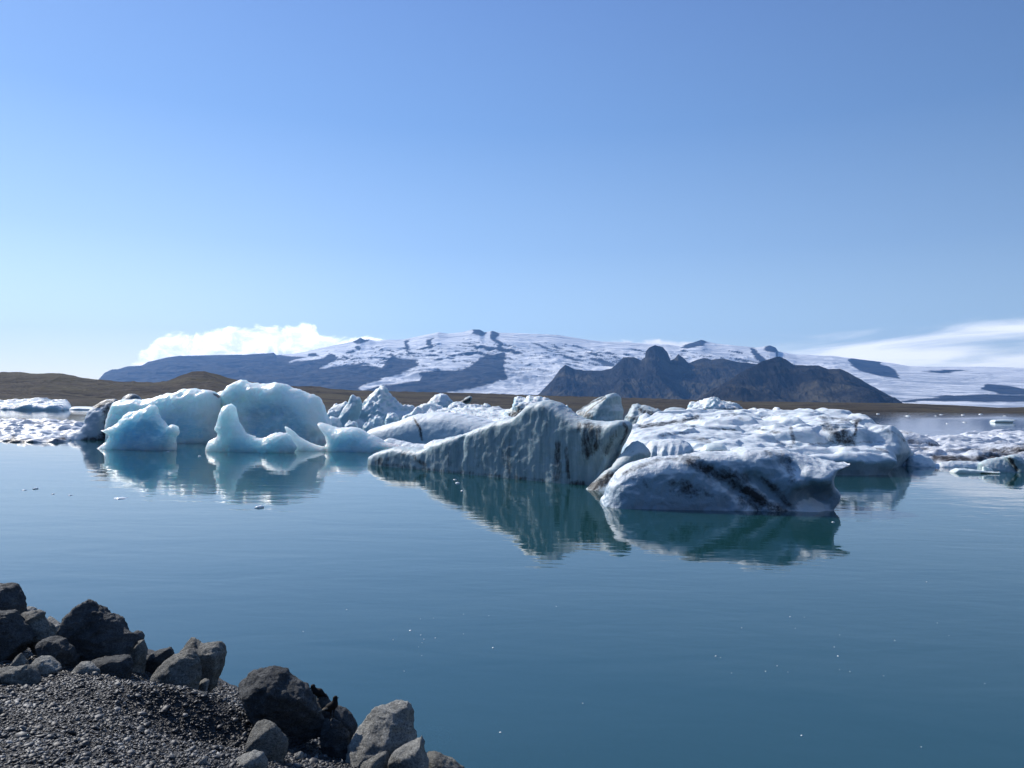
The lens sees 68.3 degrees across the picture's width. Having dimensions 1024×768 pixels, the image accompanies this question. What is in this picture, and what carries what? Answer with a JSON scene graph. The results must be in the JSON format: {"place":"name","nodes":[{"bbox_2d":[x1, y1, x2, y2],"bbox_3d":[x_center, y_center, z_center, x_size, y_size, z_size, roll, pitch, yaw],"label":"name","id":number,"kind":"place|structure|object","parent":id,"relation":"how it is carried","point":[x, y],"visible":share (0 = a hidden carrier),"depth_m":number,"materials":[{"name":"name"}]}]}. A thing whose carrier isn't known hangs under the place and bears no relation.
{"place":"outdoors","nodes":[
{"label":"outdoors","id":0,"kind":"place"},
{"bbox_2d":[0,649,351,767],"bbox_3d":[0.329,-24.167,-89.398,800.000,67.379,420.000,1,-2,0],"label":"gravel bank","id":1,"kind":"structure","parent":0,"point":[195,697],"depth_m":7.43,"materials":[{"name":"grey gravel"}]},
{"bbox_2d":[0,582,27,613],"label":"boulder","id":2,"kind":"object","parent":1,"relation":"on","point":[12,596],"visible":0.59,"depth_m":10.43,"materials":[{"name":"grey stone"}]},
{"bbox_2d":[0,609,37,661],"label":"boulder","id":3,"kind":"object","parent":1,"relation":"on","point":[18,635],"visible":0.91,"depth_m":9.50,"materials":[{"name":"grey stone"}]},
{"bbox_2d":[10,653,28,665],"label":"stone","id":4,"kind":"object","parent":1,"relation":"on","point":[19,659],"visible":0.37,"depth_m":8.58,"materials":[{"name":"grey stone"}]},
{"bbox_2d":[0,664,41,684],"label":"boulder","id":5,"kind":"object","parent":1,"relation":"on","point":[20,674],"visible":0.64,"depth_m":8.06,"materials":[{"name":"grey stone"}]},
{"bbox_2d":[27,606,37,610],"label":"stone","id":6,"kind":"object","parent":1,"relation":"on","point":[30,608],"visible":0.17,"depth_m":11.30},
{"bbox_2d":[21,609,55,654],"bbox_3d":[-6.244,3.256,9.911,0.462,0.530,0.494,2,-2,-28],"label":"boulder","id":7,"kind":"object","parent":1,"relation":"on","point":[41,624],"visible":0.57,"depth_m":9.86,"materials":[{"name":"grey stone"}]},
{"bbox_2d":[30,655,61,675],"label":"boulder","id":8,"kind":"object","parent":1,"relation":"on","point":[48,665],"visible":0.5,"depth_m":8.57,"materials":[{"name":"grey stone"}]},
{"bbox_2d":[47,616,60,633],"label":"stone","id":9,"kind":"object","parent":1,"relation":"on","point":[55,622],"visible":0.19,"depth_m":10.80,"materials":[{"name":"grey stone"}]},
{"bbox_2d":[35,636,79,667],"bbox_3d":[-5.498,3.301,9.104,0.529,0.489,0.384,1,-2,0],"label":"boulder","id":10,"kind":"object","parent":1,"relation":"on","point":[61,651],"visible":0.67,"depth_m":9.04,"materials":[{"name":"grey stone"}]},
{"bbox_2d":[72,661,100,674],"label":"boulder","id":11,"kind":"object","parent":1,"relation":"on","point":[85,667],"visible":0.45,"depth_m":8.72,"materials":[{"name":"grey stone"}]},
{"bbox_2d":[56,599,137,661],"bbox_3d":[-5.241,3.214,9.631,1.028,0.883,0.634,1,-2,0],"label":"boulder","id":12,"kind":"object","parent":1,"relation":"on","point":[89,629],"visible":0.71,"depth_m":9.47,"materials":[{"name":"grey stone"}]},
{"bbox_2d":[92,654,133,679],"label":"boulder","id":13,"kind":"object","parent":1,"relation":"on","point":[119,666],"visible":0.52,"depth_m":9.00,"materials":[{"name":"grey stone"}]},
{"bbox_2d":[130,639,147,673],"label":"boulder","id":14,"kind":"object","parent":1,"relation":"on","point":[139,653],"visible":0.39,"depth_m":9.75,"materials":[{"name":"grey stone"}]},
{"bbox_2d":[145,647,174,673],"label":"boulder","id":15,"kind":"object","parent":1,"relation":"on","point":[155,660],"visible":0.42,"depth_m":10.01,"materials":[{"name":"grey stone"}]},
{"bbox_2d":[150,648,201,689],"bbox_3d":[-3.917,3.402,8.787,0.613,0.570,0.448,0,-2,23],"label":"boulder","id":16,"kind":"object","parent":1,"relation":"on","point":[183,668],"visible":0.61,"depth_m":8.70,"materials":[{"name":"grey stone"}]},
{"bbox_2d":[0,647,355,767],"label":"pebbles","id":17,"kind":"object","parent":1,"relation":"on","point":[84,756],"visible":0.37,"depth_m":6.75,"materials":[{"name":"gravel"}]},
{"bbox_2d":[134,630,144,640],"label":"stone","id":18,"kind":"object","parent":17,"relation":"on","point":[140,635],"visible":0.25,"depth_m":10.10,"materials":[{"name":"grey stone"}]},
{"bbox_2d":[179,637,226,692],"bbox_3d":[-3.902,3.524,9.425,0.629,0.654,0.461,1,-2,0],"label":"boulder","id":19,"kind":"object","parent":1,"relation":"on","point":[212,655],"visible":0.55,"depth_m":9.29,"materials":[{"name":"grey stone"}]},
{"bbox_2d":[199,691,207,699],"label":"riprap stone","id":20,"kind":"object","parent":1,"relation":"on","point":[203,693],"visible":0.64,"depth_m":7.83,"materials":[{"name":"grey stone"}]},
{"bbox_2d":[199,678,209,691],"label":"stone","id":21,"kind":"object","parent":1,"relation":"on","point":[203,684],"visible":0.83,"depth_m":8.87,"materials":[{"name":"grey stone"}]},
{"bbox_2d":[234,750,267,767],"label":"boulder","id":22,"kind":"object","parent":1,"relation":"on","point":[255,759],"visible":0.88,"depth_m":6.22,"materials":[{"name":"grey stone"}]},
{"bbox_2d":[245,719,288,762],"bbox_3d":[-2.225,3.344,6.851,0.377,0.529,0.325,1,-2,0],"label":"boulder","id":23,"kind":"object","parent":1,"relation":"on","point":[269,738],"visible":0.81,"depth_m":6.79,"materials":[{"name":"grey stone"}]},
{"bbox_2d":[238,665,324,742],"bbox_3d":[-2.393,3.364,7.867,0.953,0.792,0.590,1,-2,0],"label":"boulder","id":24,"kind":"object","parent":1,"relation":"on","point":[283,699],"visible":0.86,"depth_m":7.69,"materials":[{"name":"grey stone"}]},
{"bbox_2d":[296,751,303,759],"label":"stone","id":25,"kind":"object","parent":1,"relation":"on","point":[299,755],"visible":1,"depth_m":6.45,"materials":[{"name":"grey stone"}]},
{"bbox_2d":[320,718,349,760],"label":"boulder","id":26,"kind":"object","parent":1,"relation":"on","point":[335,738],"visible":0.69,"depth_m":7.58,"materials":[{"name":"grey stone"}]},
{"bbox_2d":[318,695,338,719],"bbox_3d":[-1.883,3.316,7.744,0.206,0.240,0.086,1,-2,0],"label":"bird","id":27,"kind":"object","parent":26,"relation":"on","point":[331,706],"visible":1,"depth_m":7.72},
{"bbox_2d":[316,693,357,741],"bbox_3d":[-1.954,3.767,8.389,0.520,0.582,0.267,0,-2,11],"label":"boulder","id":28,"kind":"object","parent":1,"relation":"on","point":[344,716],"visible":0.37,"depth_m":8.34,"materials":[{"name":"grey stone"}]},
{"bbox_2d":[310,684,328,697],"bbox_3d":[-2.160,3.454,8.452,0.225,0.189,0.090,1,-2,0],"label":"bird","id":29,"kind":"object","parent":28,"relation":"on","point":[318,692],"visible":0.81,"depth_m":8.43},
{"bbox_2d":[360,751,388,767],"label":"boulder","id":30,"kind":"object","parent":1,"relation":"on","point":[379,760],"visible":1,"depth_m":6.87,"materials":[{"name":"grey stone"}]},
{"bbox_2d":[345,700,416,767],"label":"boulder","id":31,"kind":"object","parent":1,"relation":"on","point":[389,728],"visible":0.81,"depth_m":7.45,"materials":[{"name":"grey stone"}]},
{"bbox_2d":[388,736,428,767],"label":"boulder","id":32,"kind":"object","parent":1,"relation":"on","point":[412,754],"visible":1,"depth_m":6.92,"materials":[{"name":"grey stone"}]},
{"bbox_2d":[427,751,464,767],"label":"boulder","id":33,"kind":"object","parent":1,"relation":"on","point":[438,759],"visible":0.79,"depth_m":7.12,"materials":[{"name":"grey stone"}]},
{"bbox_2d":[0,371,741,408],"bbox_3d":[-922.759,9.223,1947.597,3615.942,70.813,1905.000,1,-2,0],"label":"moraine hills","id":34,"kind":"structure","parent":0,"point":[24,385],"depth_m":1515.71,"materials":[{"name":"brown soil"}]},
{"bbox_2d":[0,401,1023,767],"bbox_3d":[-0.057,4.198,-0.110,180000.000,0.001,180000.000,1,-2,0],"label":"water","id":35,"kind":"structure","parent":0,"point":[898,591],"depth_m":16.59,"materials":[{"name":"blue liquid"}]},
{"bbox_2d":[0,397,71,410],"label":"ice floe","id":36,"kind":"object","parent":35,"relation":"on","point":[38,403],"visible":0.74,"depth_m":252.73,"materials":[{"name":"white ice"}]},
{"bbox_2d":[0,418,83,441],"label":"ice floe","id":37,"kind":"object","parent":35,"relation":"on","point":[33,430],"visible":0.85,"depth_m":84.10,"materials":[{"name":"white ice"}]},
{"bbox_2d":[69,406,91,409],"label":"ice floe","id":38,"kind":"object","parent":35,"relation":"on","point":[80,408],"visible":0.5,"depth_m":262.39,"materials":[{"name":"white ice"}]},
{"bbox_2d":[67,399,117,439],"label":"iceberg","id":39,"kind":"object","parent":35,"relation":"on","point":[93,426],"visible":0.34,"depth_m":76.05,"materials":[{"name":"white ice"}]},
{"bbox_2d":[122,394,141,399],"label":"iceberg","id":40,"kind":"object","parent":35,"relation":"on","point":[131,396],"visible":0.22,"depth_m":297.97,"materials":[{"name":"white ice"}]},
{"bbox_2d":[97,404,179,449],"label":"iceberg","id":41,"kind":"object","parent":35,"relation":"on","point":[147,428],"visible":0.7,"depth_m":62.02,"materials":[{"name":"blue ice"}]},
{"bbox_2d":[105,388,221,442],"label":"iceberg","id":42,"kind":"object","parent":35,"relation":"on","point":[192,414],"visible":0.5,"depth_m":72.74,"materials":[{"name":"ice"}]},
{"bbox_2d":[205,404,296,452],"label":"iceberg","id":43,"kind":"object","parent":35,"relation":"on","point":[232,434],"visible":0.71,"depth_m":61.33,"materials":[{"name":"blue ice"}]},
{"bbox_2d":[218,380,331,444],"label":"iceberg","id":44,"kind":"object","parent":35,"relation":"on","point":[264,410],"visible":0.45,"depth_m":72.69,"materials":[{"name":"ice"}]},
{"bbox_2d":[285,426,324,450],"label":"iceberg","id":45,"kind":"object","parent":35,"relation":"on","point":[302,444],"visible":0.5,"depth_m":63.74,"materials":[{"name":"ice"}]},
{"bbox_2d":[327,409,336,417],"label":"ice block","id":46,"kind":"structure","parent":35,"relation":"on","point":[331,413],"depth_m":117.88,"materials":[{"name":"white ice"}]},
{"bbox_2d":[330,416,341,427],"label":"iceberg","id":47,"kind":"object","parent":35,"relation":"on","point":[335,422],"visible":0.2,"depth_m":83.62,"materials":[{"name":"ice"}]},
{"bbox_2d":[328,401,346,417],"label":"iceberg","id":48,"kind":"object","parent":35,"relation":"on","point":[338,408],"visible":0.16,"depth_m":149.36,"materials":[{"name":"white ice"}]},
{"bbox_2d":[345,420,357,427],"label":"ice block","id":49,"kind":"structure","parent":35,"relation":"on","point":[349,423],"depth_m":99.51,"materials":[{"name":"white ice"}]},
{"bbox_2d":[338,395,365,426],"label":"iceberg","id":50,"kind":"object","parent":35,"relation":"on","point":[351,410],"visible":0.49,"depth_m":127.50,"materials":[{"name":"ice"}]},
{"bbox_2d":[317,423,404,452],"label":"iceberg","id":51,"kind":"object","parent":35,"relation":"on","point":[348,439],"visible":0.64,"depth_m":63.22,"materials":[{"name":"ice"}]},
{"bbox_2d":[363,421,373,431],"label":"ice block","id":52,"kind":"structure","parent":35,"relation":"on","point":[367,426],"depth_m":99.46,"materials":[{"name":"ice"}]},
{"bbox_2d":[373,415,383,427],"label":"ice block","id":53,"kind":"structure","parent":35,"relation":"on","point":[378,421],"depth_m":107.60,"materials":[{"name":"white ice"}]},
{"bbox_2d":[359,385,414,423],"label":"iceberg","id":54,"kind":"object","parent":35,"relation":"on","point":[381,401],"visible":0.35,"depth_m":146.83,"materials":[{"name":"white ice"}]},
{"bbox_2d":[385,412,398,424],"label":"ice block","id":55,"kind":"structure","parent":35,"relation":"on","point":[391,417],"depth_m":111.47,"materials":[{"name":"white ice"}]},
{"bbox_2d":[384,438,441,447],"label":"iceberg","id":56,"kind":"object","parent":35,"relation":"on","point":[400,442],"visible":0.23,"depth_m":65.38,"materials":[{"name":"white ice"}]},
{"bbox_2d":[402,403,443,418],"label":"iceberg","id":57,"kind":"object","parent":35,"relation":"on","point":[424,408],"visible":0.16,"depth_m":125.42,"materials":[{"name":"white ice"}]},
{"bbox_2d":[367,412,494,443],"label":"iceberg","id":58,"kind":"object","parent":35,"relation":"on","point":[426,428],"visible":0.34,"depth_m":72.87,"materials":[{"name":"white ice"}]},
{"bbox_2d":[427,393,452,407],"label":"iceberg","id":59,"kind":"object","parent":35,"relation":"on","point":[444,400],"visible":0.3,"depth_m":326.15,"materials":[{"name":"white ice"}]},
{"bbox_2d":[461,396,471,403],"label":"iceberg","id":60,"kind":"object","parent":35,"relation":"on","point":[467,400],"visible":0.36,"depth_m":318.38,"materials":[{"name":"grey ice"}]},
{"bbox_2d":[448,401,487,408],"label":"iceberg","id":61,"kind":"object","parent":35,"relation":"on","point":[456,404],"visible":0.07,"depth_m":150.97,"materials":[{"name":"white ice"}]},
{"bbox_2d":[432,406,510,420],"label":"iceberg","id":62,"kind":"object","parent":35,"relation":"on","point":[493,413],"visible":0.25,"depth_m":98.78,"materials":[{"name":"white ice"}]},
{"bbox_2d":[368,400,632,484],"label":"iceberg","id":63,"kind":"object","parent":35,"relation":"on","point":[551,441],"visible":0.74,"depth_m":41.53,"materials":[{"name":"white ice"}]},
{"bbox_2d":[504,395,549,416],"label":"iceberg","id":64,"kind":"object","parent":35,"relation":"on","point":[519,404],"visible":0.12,"depth_m":90.55,"materials":[{"name":"white ice"}]},
{"bbox_2d":[576,393,623,420],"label":"iceberg","id":65,"kind":"object","parent":35,"relation":"on","point":[608,407],"visible":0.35,"depth_m":84.31,"materials":[{"name":"white ice"}]},
{"bbox_2d":[586,441,650,490],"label":"iceberg","id":66,"kind":"object","parent":35,"relation":"on","point":[635,451],"visible":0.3,"depth_m":37.55,"materials":[{"name":"white ice"}]},
{"bbox_2d":[624,403,660,424],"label":"iceberg","id":67,"kind":"object","parent":35,"relation":"on","point":[636,411],"visible":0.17,"depth_m":90.90,"materials":[{"name":"white ice"}]},
{"bbox_2d":[636,413,650,423],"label":"iceberg","id":68,"kind":"object","parent":35,"relation":"on","point":[642,417],"visible":0.11,"depth_m":74.39,"materials":[{"name":"white ice"}]},
{"bbox_2d":[646,439,693,456],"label":"iceberg","id":69,"kind":"object","parent":35,"relation":"on","point":[663,447],"visible":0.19,"depth_m":41.76,"materials":[{"name":"white ice"}]},
{"bbox_2d":[664,407,685,410],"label":"iceberg","id":70,"kind":"object","parent":35,"relation":"on","point":[673,408],"visible":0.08,"depth_m":127.78,"materials":[{"name":"white ice"}]},
{"bbox_2d":[686,397,742,409],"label":"iceberg","id":71,"kind":"object","parent":35,"relation":"on","point":[717,403],"visible":0.2,"depth_m":127.33,"materials":[{"name":"white ice"}]},
{"bbox_2d":[600,446,849,511],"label":"iceberg","id":72,"kind":"object","parent":35,"relation":"on","point":[748,478],"visible":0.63,"depth_m":30.74,"materials":[{"name":"white ice"}]},
{"bbox_2d":[700,443,727,450],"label":"ice boulder","id":73,"kind":"object","parent":72,"relation":"on","point":[714,447],"visible":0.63,"depth_m":32.81,"materials":[{"name":"white ice"}]},
{"bbox_2d":[621,408,913,474],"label":"iceberg","id":74,"kind":"object","parent":35,"relation":"on","point":[861,444],"visible":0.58,"depth_m":53.41,"materials":[{"name":"white ice"}]},
{"bbox_2d":[899,430,939,446],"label":"iceberg","id":75,"kind":"object","parent":35,"relation":"on","point":[912,437],"visible":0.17,"depth_m":65.79,"materials":[{"name":"white ice"}]},
{"bbox_2d":[906,454,935,466],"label":"ice block","id":76,"kind":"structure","parent":35,"relation":"on","point":[919,460],"depth_m":55.61,"materials":[{"name":"ice"}]},
{"bbox_2d":[936,461,978,467],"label":"ice block","id":77,"kind":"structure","parent":35,"relation":"on","point":[962,464],"depth_m":55.21,"materials":[{"name":"white ice"}]},
{"bbox_2d":[908,429,1023,463],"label":"ice floe","id":78,"kind":"object","parent":35,"relation":"on","point":[976,446],"visible":0.65,"depth_m":64.61,"materials":[{"name":"white ice"}]},
{"bbox_2d":[949,468,1000,473],"bbox_3d":[30.894,5.875,50.398,3.032,0.478,0.884,1,-2,6],"label":"ice plate","id":79,"kind":"object","parent":35,"relation":"on","point":[962,470],"visible":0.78,"depth_m":50.08,"materials":[{"name":"white ice"}]},
{"bbox_2d":[982,467,993,471],"bbox_3d":[31.798,5.823,50.495,0.752,0.597,0.303,1,-2,0],"label":"ice plate","id":80,"kind":"object","parent":35,"relation":"on","point":[986,469],"visible":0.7,"depth_m":50.37,"materials":[{"name":"white ice"}]},
{"bbox_2d":[977,456,1014,471],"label":"ice block","id":81,"kind":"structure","parent":35,"relation":"on","point":[999,464],"depth_m":51.73,"materials":[{"name":"white ice"}]},
{"bbox_2d":[990,419,1015,422],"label":"ice plate","id":82,"kind":"object","parent":35,"relation":"on","point":[1002,421],"visible":0.79,"depth_m":260.49,"materials":[{"name":"white ice"}]},
{"bbox_2d":[1004,455,1023,472],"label":"ice block","id":83,"kind":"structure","parent":35,"relation":"on","point":[1016,462],"depth_m":51.21,"materials":[{"name":"white ice"}]},
{"bbox_2d":[0,0,1023,379],"label":"sky","id":84,"kind":"structure","parent":0,"point":[840,178],"materials":[{"name":"blue"}]},
{"bbox_2d":[98,329,1023,407],"bbox_3d":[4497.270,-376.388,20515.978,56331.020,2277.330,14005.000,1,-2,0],"label":"glacier mountain","id":85,"kind":"structure","parent":0,"point":[477,361],"depth_m":18854.17,"materials":[{"name":"white snow"}]},
{"bbox_2d":[538,345,756,399],"bbox_3d":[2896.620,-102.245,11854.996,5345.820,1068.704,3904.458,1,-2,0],"label":"dark mountain","id":86,"kind":"structure","parent":0,"point":[655,372],"depth_m":11392.56,"materials":[{"name":"grey stone"}]},
{"bbox_2d":[698,357,901,402],"bbox_3d":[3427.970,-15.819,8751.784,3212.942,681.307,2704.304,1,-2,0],"label":"dark mountain","id":87,"kind":"structure","parent":0,"point":[777,379],"depth_m":8550.91,"materials":[{"name":"grey stone"}]},
{"bbox_2d":[734,402,1023,412],"bbox_3d":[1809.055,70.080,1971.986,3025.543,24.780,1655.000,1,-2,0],"label":"moraine spit","id":88,"kind":"structure","parent":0,"point":[902,407],"depth_m":1681.23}
]}

